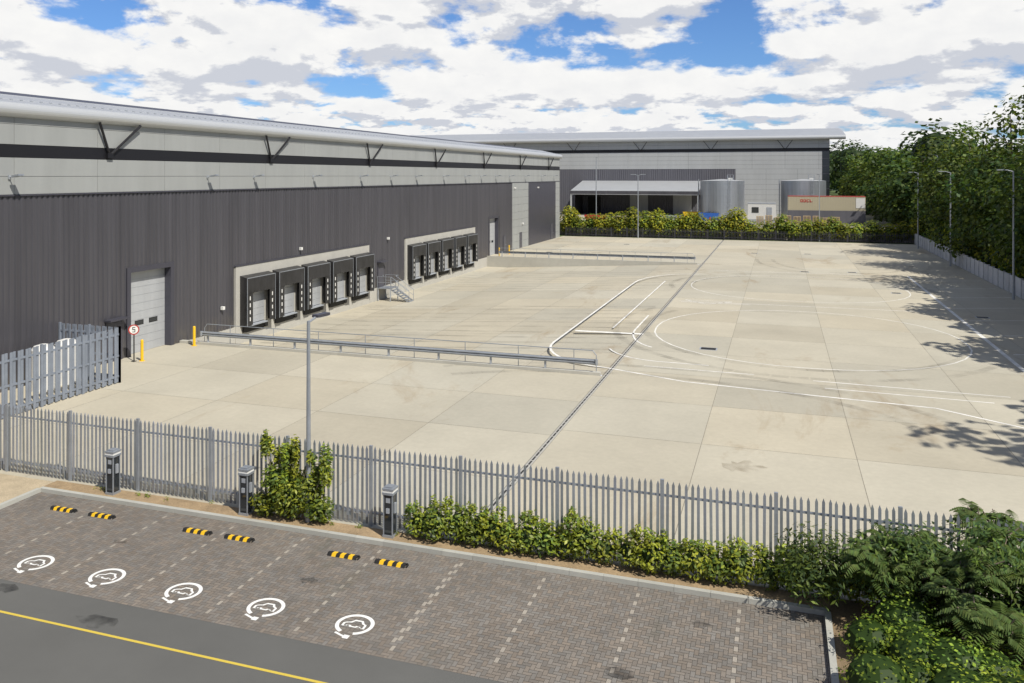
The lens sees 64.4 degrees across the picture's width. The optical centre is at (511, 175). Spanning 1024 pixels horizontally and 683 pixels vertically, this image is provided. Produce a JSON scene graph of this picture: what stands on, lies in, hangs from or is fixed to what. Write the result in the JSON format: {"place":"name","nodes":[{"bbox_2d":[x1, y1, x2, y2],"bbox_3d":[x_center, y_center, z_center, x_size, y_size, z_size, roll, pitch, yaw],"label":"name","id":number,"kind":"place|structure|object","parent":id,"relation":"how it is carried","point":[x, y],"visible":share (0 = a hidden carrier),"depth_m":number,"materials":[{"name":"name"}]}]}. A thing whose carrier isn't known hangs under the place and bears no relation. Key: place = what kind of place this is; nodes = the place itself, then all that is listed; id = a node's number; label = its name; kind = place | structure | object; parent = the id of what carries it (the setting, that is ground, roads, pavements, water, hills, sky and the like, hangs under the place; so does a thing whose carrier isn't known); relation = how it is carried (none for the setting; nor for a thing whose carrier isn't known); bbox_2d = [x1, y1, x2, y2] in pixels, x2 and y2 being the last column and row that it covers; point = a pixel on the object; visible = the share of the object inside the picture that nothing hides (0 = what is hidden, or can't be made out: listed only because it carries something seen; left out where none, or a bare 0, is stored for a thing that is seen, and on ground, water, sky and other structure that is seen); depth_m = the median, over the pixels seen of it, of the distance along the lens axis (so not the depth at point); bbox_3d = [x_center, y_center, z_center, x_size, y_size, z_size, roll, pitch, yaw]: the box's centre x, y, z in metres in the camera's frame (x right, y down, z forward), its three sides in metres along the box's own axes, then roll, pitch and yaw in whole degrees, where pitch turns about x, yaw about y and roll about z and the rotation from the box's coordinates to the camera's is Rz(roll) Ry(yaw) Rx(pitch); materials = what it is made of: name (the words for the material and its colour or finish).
{"place":"outdoors","nodes":[
{"label":"outdoors","id":0,"kind":"place"},
{"bbox_2d":[305,312,329,521],"bbox_3d":[-6.099,7.530,25.536,0.340,6.340,0.996,0,0,18],"label":"park lamp post","id":1,"kind":"object","parent":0,"point":[308,409],"visible":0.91,"depth_m":25.13,"materials":[{"name":"grey metal"}]},
{"bbox_2d":[0,236,1023,613],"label":"concrete yard","id":2,"kind":"structure","parent":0,"point":[890,454],"depth_m":40.86,"materials":[{"name":"brown concrete"}]},
{"bbox_2d":[31,343,54,391],"bbox_3d":[-23.664,9.650,41.044,1.100,2.300,1.100,0,0,18],"label":"water tank","id":3,"kind":"object","parent":2,"relation":"on","point":[46,367],"visible":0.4,"depth_m":40.66,"materials":[{"name":"white"}]},
{"bbox_2d":[0,322,120,418],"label":"slatted enclosure","id":4,"kind":"object","parent":2,"relation":"on","point":[84,367],"visible":0.94,"depth_m":39.28,"materials":[{"name":"grey metal"}]},
{"bbox_2d":[54,338,75,385],"bbox_3d":[-23.227,9.650,42.374,1.100,2.300,1.100,0,0,18],"label":"water tank","id":5,"kind":"object","parent":2,"relation":"on","point":[61,340],"visible":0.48,"depth_m":42.20,"materials":[{"name":"white"}]},
{"bbox_2d":[128,325,138,361],"bbox_3d":[-21.969,9.725,47.234,0.504,2.150,0.337,0,0,18],"label":"speed sign","id":6,"kind":"object","parent":2,"relation":"on","point":[133,330],"visible":1,"depth_m":47.25,"materials":[{"name":"white metal"}]},
{"bbox_2d":[139,339,144,360],"bbox_3d":[-21.572,10.180,47.409,0.340,1.240,0.340,0,0,18],"label":"bollard","id":7,"kind":"object","parent":2,"relation":"on","point":[141,349],"visible":1,"depth_m":47.38,"materials":[{"name":"yellow metal"}]},
{"bbox_2d":[191,326,196,345],"bbox_3d":[-20.182,10.180,51.637,0.340,1.240,0.340,0,0,18],"label":"bollard","id":8,"kind":"object","parent":2,"relation":"on","point":[194,335],"visible":1,"depth_m":51.57,"materials":[{"name":"yellow metal"}]},
{"bbox_2d":[377,274,413,301],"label":"dock stair","id":9,"kind":"object","parent":2,"relation":"on","point":[385,287],"visible":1,"depth_m":78.17,"materials":[{"name":"grey metal"}]},
{"bbox_2d":[179,256,697,375],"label":"ramp retaining walls","id":10,"kind":"structure","parent":2,"relation":"on","point":[500,261],"depth_m":51.79,"materials":[{"name":"concrete"}]},
{"bbox_2d":[200,324,597,370],"bbox_3d":[-7.625,10.100,48.047,25.880,1.201,0.364,0,0,18],"label":"guard rail","id":11,"kind":"object","parent":10,"relation":"on","point":[365,345],"visible":1,"depth_m":47.55,"materials":[{"name":"grey metal"}]},
{"bbox_2d":[499,248,695,262],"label":"guard rail","id":12,"kind":"object","parent":10,"relation":"on","point":[597,255],"visible":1,"depth_m":103.14,"materials":[{"name":"grey metal"}]},
{"bbox_2d":[0,403,1023,608],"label":"palisade fence","id":13,"kind":"object","parent":2,"relation":"on","point":[209,439],"visible":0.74,"depth_m":24.86,"materials":[{"name":"grey metal"}]},
{"bbox_2d":[631,174,645,237],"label":"lamp post","id":14,"kind":"object","parent":2,"relation":"on","point":[638,215],"visible":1,"depth_m":140.48,"materials":[{"name":"grey metal"}]},
{"bbox_2d":[488,240,990,514],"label":"drain channel","id":15,"kind":"object","parent":2,"relation":"on","point":[536,455],"visible":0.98,"depth_m":41.02,"materials":[{"name":"concrete"},{"name":"cast iron"},{"name":"galvanised steel"}]},
{"bbox_2d":[549,270,1023,427],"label":"yard markings","id":16,"kind":"object","parent":2,"relation":"on","point":[971,328],"visible":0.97,"depth_m":50.77,"materials":[{"name":"white paint"}]},
{"bbox_2d":[908,172,918,248],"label":"lamp post","id":17,"kind":"object","parent":2,"relation":"on","point":[918,216],"visible":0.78,"depth_m":119.67,"materials":[{"name":"grey metal"}]},
{"bbox_2d":[938,171,951,265],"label":"lamp post","id":18,"kind":"object","parent":2,"relation":"on","point":[950,260],"visible":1,"depth_m":96.94,"materials":[{"name":"grey metal"}]},
{"bbox_2d":[996,169,1014,299],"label":"lamp post","id":19,"kind":"object","parent":2,"relation":"on","point":[1013,264],"visible":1,"depth_m":70.83,"materials":[{"name":"grey metal"}]},
{"bbox_2d":[233,191,1015,611],"bbox_3d":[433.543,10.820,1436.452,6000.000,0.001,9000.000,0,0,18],"label":"ground","id":20,"kind":"structure","parent":0,"point":[833,193],"depth_m":137.70,"materials":[{"name":"green plant"}]},
{"bbox_2d":[93,486,398,535],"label":"weeds","id":21,"kind":"object","parent":20,"relation":"on","point":[146,495],"visible":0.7,"depth_m":26.54,"materials":[{"name":"green plant"}]},
{"bbox_2d":[0,116,559,391],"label":"warehouse","id":22,"kind":"structure","parent":20,"relation":"on","point":[159,236],"depth_m":54.84,"materials":[{"name":"black metal"}]},
{"bbox_2d":[240,271,275,332],"bbox_3d":[-18.654,9.275,59.766,0.645,4.150,3.420,0,0,18],"label":"dock shelter","id":23,"kind":"object","parent":22,"relation":"attached to","point":[254,286],"visible":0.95,"depth_m":59.70,"materials":[{"name":"black rubber"}]},
{"bbox_2d":[0,91,561,158],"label":"warehouse roof","id":24,"kind":"structure","parent":22,"relation":"attached to","point":[19,105],"depth_m":56.17,"materials":[{"name":"silver metal"}]},
{"bbox_2d":[272,265,304,322],"bbox_3d":[-17.426,9.275,63.500,0.645,4.150,3.420,0,0,18],"label":"dock shelter","id":25,"kind":"object","parent":22,"relation":"attached to","point":[287,278],"visible":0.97,"depth_m":63.68,"materials":[{"name":"black rubber"}]},
{"bbox_2d":[301,261,329,314],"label":"dock shelter","id":26,"kind":"object","parent":22,"relation":"attached to","point":[315,272],"visible":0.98,"depth_m":67.39,"materials":[{"name":"black rubber"}]},
{"bbox_2d":[327,256,353,306],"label":"dock shelter","id":27,"kind":"object","parent":22,"relation":"attached to","point":[340,266],"visible":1,"depth_m":71.16,"materials":[{"name":"black rubber"}]},
{"bbox_2d":[350,252,373,300],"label":"dock shelter","id":28,"kind":"object","parent":22,"relation":"attached to","point":[362,261],"visible":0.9,"depth_m":74.96,"materials":[{"name":"black rubber"}]},
{"bbox_2d":[407,242,426,283],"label":"dock shelter","id":29,"kind":"object","parent":22,"relation":"attached to","point":[415,251],"visible":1,"depth_m":85.32,"materials":[{"name":"black rubber"}]},
{"bbox_2d":[423,240,440,279],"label":"dock shelter","id":30,"kind":"object","parent":22,"relation":"attached to","point":[433,246],"visible":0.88,"depth_m":90.05,"materials":[{"name":"black rubber"}]},
{"bbox_2d":[438,237,453,274],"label":"dock shelter","id":31,"kind":"object","parent":22,"relation":"attached to","point":[447,243],"visible":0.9,"depth_m":93.80,"materials":[{"name":"black rubber"}]},
{"bbox_2d":[451,235,466,270],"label":"dock shelter","id":32,"kind":"object","parent":22,"relation":"attached to","point":[460,241],"visible":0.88,"depth_m":97.69,"materials":[{"name":"black rubber"}]},
{"bbox_2d":[463,233,477,267],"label":"dock shelter","id":33,"kind":"object","parent":22,"relation":"attached to","point":[472,238],"visible":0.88,"depth_m":101.45,"materials":[{"name":"black rubber"}]},
{"bbox_2d":[0,486,838,682],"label":"kerbs","id":34,"kind":"structure","parent":20,"relation":"on","point":[804,608],"depth_m":22.74,"materials":[{"name":"concrete"}]},
{"bbox_2d":[0,473,1023,682],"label":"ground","id":35,"kind":"structure","parent":20,"relation":"on","point":[50,635],"depth_m":19.22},
{"bbox_2d":[50,505,77,512],"bbox_3d":[-14.457,10.758,26.227,0.970,0.085,0.180,0,0,18],"label":"wheel stop","id":36,"kind":"object","parent":35,"relation":"on","point":[62,509],"visible":1,"depth_m":26.17,"materials":[{"name":"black rubber"}]},
{"bbox_2d":[105,448,120,495],"bbox_3d":[-13.453,9.965,27.424,0.370,1.490,0.360,0,0,18],"label":"ev charger","id":37,"kind":"object","parent":35,"relation":"on","point":[112,455],"visible":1,"depth_m":27.31,"materials":[{"name":"grey metal"}]},
{"bbox_2d":[224,534,254,542],"bbox_3d":[-8.092,10.758,24.135,0.970,0.085,0.180,0,0,18],"label":"wheel stop","id":38,"kind":"object","parent":35,"relation":"on","point":[238,538],"visible":1,"depth_m":24.08,"materials":[{"name":"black rubber"}]},
{"bbox_2d":[238,465,254,515],"bbox_3d":[-8.418,9.965,25.768,0.370,1.490,0.360,0,0,18],"label":"ev charger","id":39,"kind":"object","parent":35,"relation":"on","point":[246,481],"visible":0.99,"depth_m":25.66,"materials":[{"name":"grey metal"}]},
{"bbox_2d":[248,429,334,522],"bbox_3d":[-6.829,9.357,25.403,2.958,2.728,1.261,0,0,18],"label":"laurel bush","id":40,"kind":"object","parent":35,"relation":"on","point":[290,488],"visible":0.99,"depth_m":25.15,"materials":[{"name":"green plant"}]},
{"bbox_2d":[382,484,397,538],"bbox_3d":[-3.620,9.965,24.191,0.370,1.490,0.360,0,0,18],"label":"ev charger","id":41,"kind":"object","parent":35,"relation":"on","point":[389,492],"visible":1,"depth_m":24.08,"materials":[{"name":"grey metal"}]},
{"bbox_2d":[375,558,408,567],"bbox_3d":[-3.342,10.758,22.573,0.970,0.085,0.180,0,0,18],"label":"wheel stop","id":42,"kind":"object","parent":35,"relation":"on","point":[390,563],"visible":1,"depth_m":22.52,"materials":[{"name":"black rubber"}]},
{"bbox_2d":[0,492,830,682],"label":"block paving","id":43,"kind":"structure","parent":35,"relation":"on","point":[757,641],"depth_m":20.52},
{"bbox_2d":[88,512,115,519],"bbox_3d":[-12.984,10.758,25.743,0.970,0.085,0.180,0,0,18],"label":"wheel stop","id":44,"kind":"object","parent":43,"relation":"on","point":[100,515],"visible":1,"depth_m":25.70,"materials":[{"name":"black rubber"}]},
{"bbox_2d":[13,555,374,638],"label":"ev bay markings","id":45,"kind":"object","parent":43,"relation":"on","point":[249,611],"visible":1,"depth_m":20.75,"materials":[{"name":"white paint"}]},
{"bbox_2d":[182,527,212,535],"bbox_3d":[-9.517,10.758,24.603,0.970,0.085,0.180,0,0,18],"label":"wheel stop","id":46,"kind":"object","parent":43,"relation":"on","point":[195,531],"visible":1,"depth_m":24.55,"materials":[{"name":"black rubber"}]},
{"bbox_2d":[327,551,360,559],"bbox_3d":[-4.767,10.758,23.042,0.970,0.085,0.180,0,0,18],"label":"wheel stop","id":47,"kind":"object","parent":43,"relation":"on","point":[342,555],"visible":1,"depth_m":22.99,"materials":[{"name":"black rubber"}]},
{"bbox_2d":[595,157,597,214],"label":"lamp post","id":48,"kind":"object","parent":20,"relation":"on","point":[596,185],"visible":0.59,"depth_m":148.57,"materials":[{"name":"grey metal"}]},
{"bbox_2d":[403,494,964,609],"bbox_3d":[4.058,9.979,21.900,15.402,1.543,1.222,0,0,18],"label":"laurel hedge","id":49,"kind":"object","parent":20,"relation":"on","point":[693,557],"visible":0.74,"depth_m":22.24,"materials":[{"name":"green plant"}]},
{"bbox_2d":[569,227,913,243],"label":"palisade fence","id":50,"kind":"object","parent":20,"relation":"on","point":[724,237],"visible":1,"depth_m":135.89,"materials":[{"name":"grey metal"}]},
{"bbox_2d":[560,205,925,242],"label":"hedge","id":51,"kind":"object","parent":20,"relation":"on","point":[730,223],"visible":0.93,"depth_m":137.53,"materials":[{"name":"green plant"}]},
{"bbox_2d":[817,174,819,241],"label":"lamp post","id":52,"kind":"object","parent":20,"relation":"on","point":[819,201],"visible":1,"depth_m":132.69,"materials":[{"name":"grey metal"}]},
{"bbox_2d":[839,159,858,194],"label":"boundary tree","id":53,"kind":"object","parent":20,"relation":"on","point":[847,171],"visible":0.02,"depth_m":261.59,"materials":[{"name":"green plant"}]},
{"bbox_2d":[839,154,860,182],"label":"boundary tree","id":54,"kind":"object","parent":20,"relation":"on","point":[842,180],"visible":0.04,"depth_m":252.21,"materials":[{"name":"green plant"}]},
{"bbox_2d":[838,153,863,194],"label":"boundary tree","id":55,"kind":"object","parent":20,"relation":"on","point":[847,160],"visible":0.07,"depth_m":274.19,"materials":[{"name":"green plant"}]},
{"bbox_2d":[839,159,865,195],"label":"boundary tree","id":56,"kind":"object","parent":20,"relation":"on","point":[856,164],"visible":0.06,"depth_m":238.38,"materials":[{"name":"green plant"}]},
{"bbox_2d":[838,155,873,195],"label":"boundary tree","id":57,"kind":"object","parent":20,"relation":"on","point":[844,186],"visible":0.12,"depth_m":230.85,"materials":[{"name":"green plant"}]},
{"bbox_2d":[845,163,874,195],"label":"boundary tree","id":58,"kind":"object","parent":20,"relation":"on","point":[852,193],"visible":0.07,"depth_m":215.11,"materials":[{"name":"green plant"}]},
{"bbox_2d":[851,148,889,192],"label":"boundary tree","id":59,"kind":"object","parent":20,"relation":"on","point":[870,168],"visible":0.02,"depth_m":198.59,"materials":[{"name":"green plant"}]},
{"bbox_2d":[852,149,896,191],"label":"boundary tree","id":60,"kind":"object","parent":20,"relation":"on","point":[867,174],"visible":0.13,"depth_m":184.47,"materials":[{"name":"green plant"}]},
{"bbox_2d":[856,146,894,195],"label":"boundary tree","id":61,"kind":"object","parent":20,"relation":"on","point":[867,155],"depth_m":205.97,"materials":[{"name":"green plant"}]},
{"bbox_2d":[867,153,886,177],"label":"boundary tree","id":62,"kind":"object","parent":20,"relation":"on","point":[873,164],"visible":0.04,"depth_m":191.62,"materials":[{"name":"green plant"}]},
{"bbox_2d":[857,152,898,212],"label":"boundary tree","id":63,"kind":"object","parent":20,"relation":"on","point":[874,180],"visible":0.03,"depth_m":169.56,"materials":[{"name":"green plant"}]},
{"bbox_2d":[856,147,908,214],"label":"boundary tree","id":64,"kind":"object","parent":20,"relation":"on","point":[866,193],"visible":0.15,"depth_m":161.53,"materials":[{"name":"green plant"}]},
{"bbox_2d":[866,158,917,223],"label":"boundary tree","id":65,"kind":"object","parent":20,"relation":"on","point":[892,174],"visible":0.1,"depth_m":147.81,"materials":[{"name":"green plant"}]},
{"bbox_2d":[770,498,1023,667],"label":"sumac tree","id":66,"kind":"object","parent":20,"relation":"on","point":[983,563],"visible":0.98,"depth_m":18.76,"materials":[{"name":"green plant"}]},
{"bbox_2d":[882,148,928,222],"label":"boundary tree","id":67,"kind":"object","parent":20,"relation":"on","point":[902,155],"visible":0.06,"depth_m":152.66,"materials":[{"name":"green plant"}]},
{"bbox_2d":[877,136,948,225],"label":"boundary tree","id":68,"kind":"object","parent":20,"relation":"on","point":[903,191],"visible":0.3,"depth_m":138.72,"materials":[{"name":"green plant"}]},
{"bbox_2d":[905,185,927,225],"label":"boundary tree","id":69,"kind":"object","parent":20,"relation":"on","point":[913,215],"visible":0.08,"depth_m":133.82,"materials":[{"name":"green plant"}]},
{"bbox_2d":[830,118,1023,194],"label":"woodland belt","id":70,"kind":"object","parent":20,"relation":"on","point":[836,158],"visible":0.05,"depth_m":325.45,"materials":[{"name":"green plant"}]},
{"bbox_2d":[919,178,936,229],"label":"boundary tree","id":71,"kind":"object","parent":20,"relation":"on","point":[926,217],"visible":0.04,"depth_m":128.12,"materials":[{"name":"green plant"}]},
{"bbox_2d":[838,589,1023,682],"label":"shrubs","id":72,"kind":"object","parent":20,"relation":"on","point":[902,639],"visible":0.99,"depth_m":16.79,"materials":[{"name":"green plant"}]},
{"bbox_2d":[911,152,964,228],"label":"boundary tree","id":73,"kind":"object","parent":20,"relation":"on","point":[931,202],"visible":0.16,"depth_m":117.44,"materials":[{"name":"green plant"}]},
{"bbox_2d":[909,120,982,222],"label":"boundary tree","id":74,"kind":"object","parent":20,"relation":"on","point":[960,148],"visible":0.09,"depth_m":120.98,"materials":[{"name":"green plant"}]},
{"bbox_2d":[907,121,1003,241],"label":"boundary tree","id":75,"kind":"object","parent":20,"relation":"on","point":[957,164],"visible":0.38,"depth_m":106.20,"materials":[{"name":"green plant"}]},
{"bbox_2d":[941,157,983,230],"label":"boundary tree","id":76,"kind":"object","parent":20,"relation":"on","point":[958,181],"visible":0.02,"depth_m":113.35,"materials":[{"name":"green plant"}]},
{"bbox_2d":[929,190,1000,258],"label":"boundary tree","id":77,"kind":"object","parent":20,"relation":"on","point":[968,240],"visible":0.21,"depth_m":94.41,"materials":[{"name":"green plant"}]},
{"bbox_2d":[915,221,1023,278],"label":"shrubs","id":78,"kind":"object","parent":20,"relation":"on","point":[986,256],"visible":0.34,"depth_m":91.91,"materials":[{"name":"green plant"}]},
{"bbox_2d":[942,145,1007,239],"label":"boundary tree","id":79,"kind":"object","parent":20,"relation":"on","point":[957,213],"visible":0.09,"depth_m":100.51,"materials":[{"name":"green plant"}]},
{"bbox_2d":[933,93,1023,273],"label":"boundary tree","id":80,"kind":"object","parent":20,"relation":"on","point":[976,174],"visible":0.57,"depth_m":88.63,"materials":[{"name":"green plant"}]},
{"bbox_2d":[970,149,1023,257],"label":"boundary tree","id":81,"kind":"object","parent":20,"relation":"on","point":[982,220],"visible":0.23,"depth_m":83.57,"materials":[{"name":"green plant"}]},
{"bbox_2d":[977,86,1023,274],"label":"boundary tree","id":82,"kind":"object","parent":20,"relation":"on","point":[1019,207],"visible":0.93,"depth_m":73.11,"materials":[{"name":"green plant"}]},
{"bbox_2d":[985,139,1023,277],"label":"boundary tree","id":83,"kind":"object","parent":20,"relation":"on","point":[1006,247],"visible":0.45,"depth_m":77.85,"materials":[{"name":"green plant"}]},
{"bbox_2d":[409,128,845,215],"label":"warehouse","id":84,"kind":"structure","parent":0,"point":[760,162],"depth_m":188.01,"materials":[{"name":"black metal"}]},
{"bbox_2d":[560,213,912,242],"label":"fence","id":85,"kind":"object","parent":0,"point":[869,217],"depth_m":144.30,"materials":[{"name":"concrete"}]},
{"bbox_2d":[570,181,699,213],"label":"loading canopy","id":86,"kind":"object","parent":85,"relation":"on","point":[681,192],"visible":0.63,"depth_m":186.06,"materials":[{"name":"grey metal"}]},
{"bbox_2d":[683,211,699,218],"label":"skip","id":87,"kind":"object","parent":85,"relation":"on","point":[685,213],"visible":0.27,"depth_m":166.18,"materials":[{"name":"orange paint"}]},
{"bbox_2d":[699,212,718,220],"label":"skip","id":88,"kind":"object","parent":85,"relation":"on","point":[711,215],"visible":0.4,"depth_m":160.94,"materials":[{"name":"blue metal"}]},
{"bbox_2d":[698,175,744,220],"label":"storage tank","id":89,"kind":"object","parent":85,"relation":"on","point":[721,196],"visible":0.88,"depth_m":161.25,"materials":[{"name":"grey metal"}]},
{"bbox_2d":[748,203,775,223],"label":"site cabin","id":90,"kind":"object","parent":85,"relation":"on","point":[759,210],"visible":0.83,"depth_m":149.17,"materials":[{"name":"white metal"}]},
{"bbox_2d":[742,215,839,225],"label":"pallet stacks","id":91,"kind":"object","parent":85,"relation":"on","point":[797,218],"visible":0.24,"depth_m":143.96,"materials":[{"name":"brown wood"}]},
{"bbox_2d":[779,175,825,219],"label":"storage tank","id":92,"kind":"object","parent":85,"relation":"on","point":[804,187],"visible":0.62,"depth_m":161.87,"materials":[{"name":"grey metal"}]},
{"bbox_2d":[788,196,865,224],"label":"trailer","id":93,"kind":"object","parent":85,"relation":"on","point":[849,210],"visible":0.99,"depth_m":148.74,"materials":[{"name":"beige metal"}]},
{"bbox_2d":[914,234,1023,299],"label":"fence","id":94,"kind":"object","parent":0,"point":[998,277],"depth_m":86.58,"materials":[{"name":"grey metal"}]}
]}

